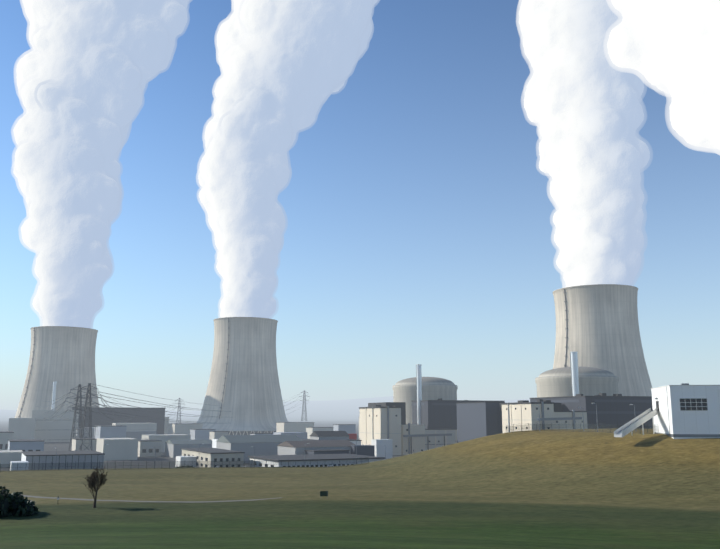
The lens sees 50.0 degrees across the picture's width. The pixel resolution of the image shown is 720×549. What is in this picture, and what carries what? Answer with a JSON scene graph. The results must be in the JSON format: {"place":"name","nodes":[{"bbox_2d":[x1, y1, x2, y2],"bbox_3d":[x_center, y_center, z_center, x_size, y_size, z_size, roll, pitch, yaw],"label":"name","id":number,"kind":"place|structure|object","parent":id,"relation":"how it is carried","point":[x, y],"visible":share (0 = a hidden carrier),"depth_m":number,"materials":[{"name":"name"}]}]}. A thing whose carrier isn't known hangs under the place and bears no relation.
{"place":"outdoors","nodes":[
{"label":"outdoors","id":0,"kind":"place"},
{"bbox_2d":[13,0,188,327],"bbox_3d":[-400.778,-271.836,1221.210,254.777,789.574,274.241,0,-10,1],"label":"steam plume","id":1,"kind":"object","parent":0,"point":[86,70],"depth_m":1130.44,"materials":[{"name":"white"}]},
{"bbox_2d":[198,0,377,317],"bbox_3d":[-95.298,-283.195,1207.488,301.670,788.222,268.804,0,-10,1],"label":"steam plume","id":2,"kind":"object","parent":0,"point":[287,66],"depth_m":1123.98,"materials":[{"name":"white"}]},
{"bbox_2d":[0,396,719,548],"bbox_3d":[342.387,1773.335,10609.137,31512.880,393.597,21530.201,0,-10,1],"label":"distant ground","id":3,"kind":"structure","parent":0,"point":[561,489],"depth_m":189.76,"materials":[{"name":"green plant"}]},
{"bbox_2d":[0,486,38,517],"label":"thicket bush","id":4,"kind":"object","parent":3,"relation":"on","point":[14,504],"visible":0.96,"depth_m":159.80,"materials":[{"name":"green plant"}]},
{"bbox_2d":[51,381,56,409],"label":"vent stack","id":5,"kind":"object","parent":3,"relation":"on","point":[53,394],"visible":0.5,"depth_m":882.47,"materials":[{"name":"metal"}]},
{"bbox_2d":[15,326,98,417],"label":"cooling tower","id":6,"kind":"structure","parent":3,"relation":"on","point":[63,357],"depth_m":1086.41,"materials":[{"name":"concrete"}]},
{"bbox_2d":[10,450,104,470],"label":"grey workshop","id":7,"kind":"structure","parent":3,"relation":"on","point":[46,460],"depth_m":367.13,"materials":[{"name":"white paint"}]},
{"bbox_2d":[65,384,91,450],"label":"pylon","id":8,"kind":"object","parent":3,"relation":"on","point":[75,415],"visible":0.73,"depth_m":592.40,"materials":[{"name":"grey metal"}]},
{"bbox_2d":[8,410,156,441],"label":"auxiliary buildings","id":9,"kind":"structure","parent":3,"relation":"on","point":[37,425],"depth_m":817.25,"materials":[{"name":"grey concrete"}]},
{"bbox_2d":[75,383,101,449],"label":"pylon","id":10,"kind":"object","parent":3,"relation":"on","point":[87,411],"visible":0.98,"depth_m":556.84,"materials":[{"name":"grey metal"}]},
{"bbox_2d":[37,384,309,422],"bbox_3d":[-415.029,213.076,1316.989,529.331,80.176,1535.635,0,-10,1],"label":"power lines","id":11,"kind":"object","parent":10,"relation":"attached to","point":[104,405],"visible":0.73,"depth_m":695.63,"materials":[{"name":"grey metal"}]},
{"bbox_2d":[85,467,107,507],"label":"bare tree","id":12,"kind":"object","parent":3,"relation":"on","point":[93,481],"visible":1,"depth_m":174.22,"materials":[{"name":"brown plant"}]},
{"bbox_2d":[71,407,164,433],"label":"turbine hall","id":13,"kind":"structure","parent":3,"relation":"on","point":[148,414],"depth_m":879.54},
{"bbox_2d":[23,495,281,502],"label":"footpath","id":14,"kind":"structure","parent":3,"relation":"on","point":[145,501],"depth_m":187.78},
{"bbox_2d":[0,431,356,466],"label":"industrial buildings","id":15,"kind":"structure","parent":3,"relation":"on","point":[172,445],"depth_m":473.09,"materials":[{"name":"white paint"}]},
{"bbox_2d":[175,398,183,422],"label":"pylon","id":16,"kind":"object","parent":3,"relation":"on","point":[179,410],"visible":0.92,"depth_m":1820.63,"materials":[{"name":"grey metal"}]},
{"bbox_2d":[0,417,359,456],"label":"industrial buildings","id":17,"kind":"structure","parent":3,"relation":"on","point":[195,431],"depth_m":710.94,"materials":[{"name":"grey concrete"}]},
{"bbox_2d":[175,464,192,467],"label":"parked cars","id":18,"kind":"object","parent":3,"relation":"on","point":[182,466],"depth_m":310.04,"materials":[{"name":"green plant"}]},
{"bbox_2d":[0,456,368,471],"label":"security fence","id":19,"kind":"object","parent":3,"relation":"on","point":[115,462],"visible":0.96,"depth_m":278.09,"materials":[{"name":"grey metal"}]},
{"bbox_2d":[175,448,244,466],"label":"beige office building","id":20,"kind":"structure","parent":3,"relation":"on","point":[203,456],"depth_m":386.67,"materials":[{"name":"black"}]},
{"bbox_2d":[196,317,287,434],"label":"cooling tower","id":21,"kind":"structure","parent":3,"relation":"on","point":[243,387],"depth_m":1071.17,"materials":[{"name":"concrete"}]},
{"bbox_2d":[299,391,308,420],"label":"pylon","id":22,"kind":"object","parent":3,"relation":"on","point":[303,407],"visible":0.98,"depth_m":2061.44,"materials":[{"name":"grey metal"}]},
{"bbox_2d":[248,454,385,466],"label":"long office building","id":23,"kind":"structure","parent":3,"relation":"on","point":[321,460],"depth_m":371.70,"materials":[{"name":"grey concrete"}]},
{"bbox_2d":[320,491,327,495],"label":"box","id":24,"kind":"object","parent":3,"relation":"on","point":[323,493],"visible":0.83,"depth_m":193.25,"materials":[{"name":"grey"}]},
{"bbox_2d":[273,432,392,459],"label":"buildings","id":25,"kind":"structure","parent":3,"relation":"on","point":[377,448],"depth_m":483.69,"materials":[{"name":"grey concrete"}]},
{"bbox_2d":[359,402,456,454],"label":"auxiliary buildings","id":26,"kind":"structure","parent":3,"relation":"on","point":[383,420],"depth_m":556.80,"materials":[{"name":"concrete"}]},
{"bbox_2d":[416,364,421,424],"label":"vent stack","id":27,"kind":"object","parent":3,"relation":"on","point":[419,386],"visible":0.67,"depth_m":602.23,"materials":[{"name":"metal"}]},
{"bbox_2d":[392,377,457,423],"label":"reactor building","id":28,"kind":"structure","parent":3,"relation":"on","point":[433,388],"depth_m":618.20,"materials":[{"name":"concrete"}]},
{"bbox_2d":[412,398,504,428],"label":"turbine hall","id":29,"kind":"structure","parent":3,"relation":"on","point":[440,413],"depth_m":592.29,"materials":[{"name":"metal"}]},
{"bbox_2d":[456,402,504,442],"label":"service building","id":30,"kind":"structure","parent":3,"relation":"on","point":[475,420],"depth_m":508.09,"materials":[{"name":"stone"}]},
{"bbox_2d":[403,417,581,453],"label":"pipes","id":31,"kind":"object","parent":3,"relation":"on","point":[541,419],"visible":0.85,"depth_m":548.56,"materials":[{"name":"silver metal"}]},
{"bbox_2d":[499,399,587,433],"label":"auxiliary buildings","id":32,"kind":"structure","parent":3,"relation":"on","point":[520,413],"depth_m":454.52,"materials":[{"name":"concrete"}]},
{"bbox_2d":[570,352,578,395],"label":"vent stack","id":33,"kind":"object","parent":3,"relation":"on","point":[574,372],"visible":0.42,"depth_m":495.84,"materials":[{"name":"metal"}]},
{"bbox_2d":[535,367,618,397],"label":"reactor building","id":34,"kind":"structure","parent":3,"relation":"on","point":[593,381],"depth_m":505.56,"materials":[{"name":"concrete"}]},
{"bbox_2d":[506,423,658,433],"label":"perimeter fence","id":35,"kind":"object","parent":3,"relation":"on","point":[636,429],"visible":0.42,"depth_m":276.94,"materials":[{"name":"grey metal"}]},
{"bbox_2d":[529,393,652,428],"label":"turbine hall","id":36,"kind":"structure","parent":3,"relation":"on","point":[616,409],"depth_m":473.63,"materials":[{"name":"metal"}]},
{"bbox_2d":[553,284,651,395],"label":"cooling tower","id":37,"kind":"structure","parent":3,"relation":"on","point":[597,325],"depth_m":829.23,"materials":[{"name":"concrete"}]},
{"bbox_2d":[614,407,658,436],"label":"conveyor","id":38,"kind":"object","parent":3,"relation":"on","point":[634,423],"visible":1,"depth_m":247.14,"materials":[{"name":"grey metal"}]},
{"bbox_2d":[651,383,719,438],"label":"white building","id":39,"kind":"structure","parent":3,"relation":"on","point":[686,410],"depth_m":239.15,"materials":[{"name":"paint"}]},
{"bbox_2d":[0,0,719,410],"label":"sky","id":40,"kind":"structure","parent":0,"point":[418,207],"materials":[{"name":"blue"}]},
{"bbox_2d":[519,0,649,287],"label":"steam plume","id":41,"kind":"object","parent":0,"point":[582,104],"depth_m":863.65,"materials":[{"name":"white"}]},
{"bbox_2d":[607,0,719,149],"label":"cloud","id":42,"kind":"structure","parent":0,"point":[671,48],"depth_m":656.93,"materials":[{"name":"white"}]}
]}

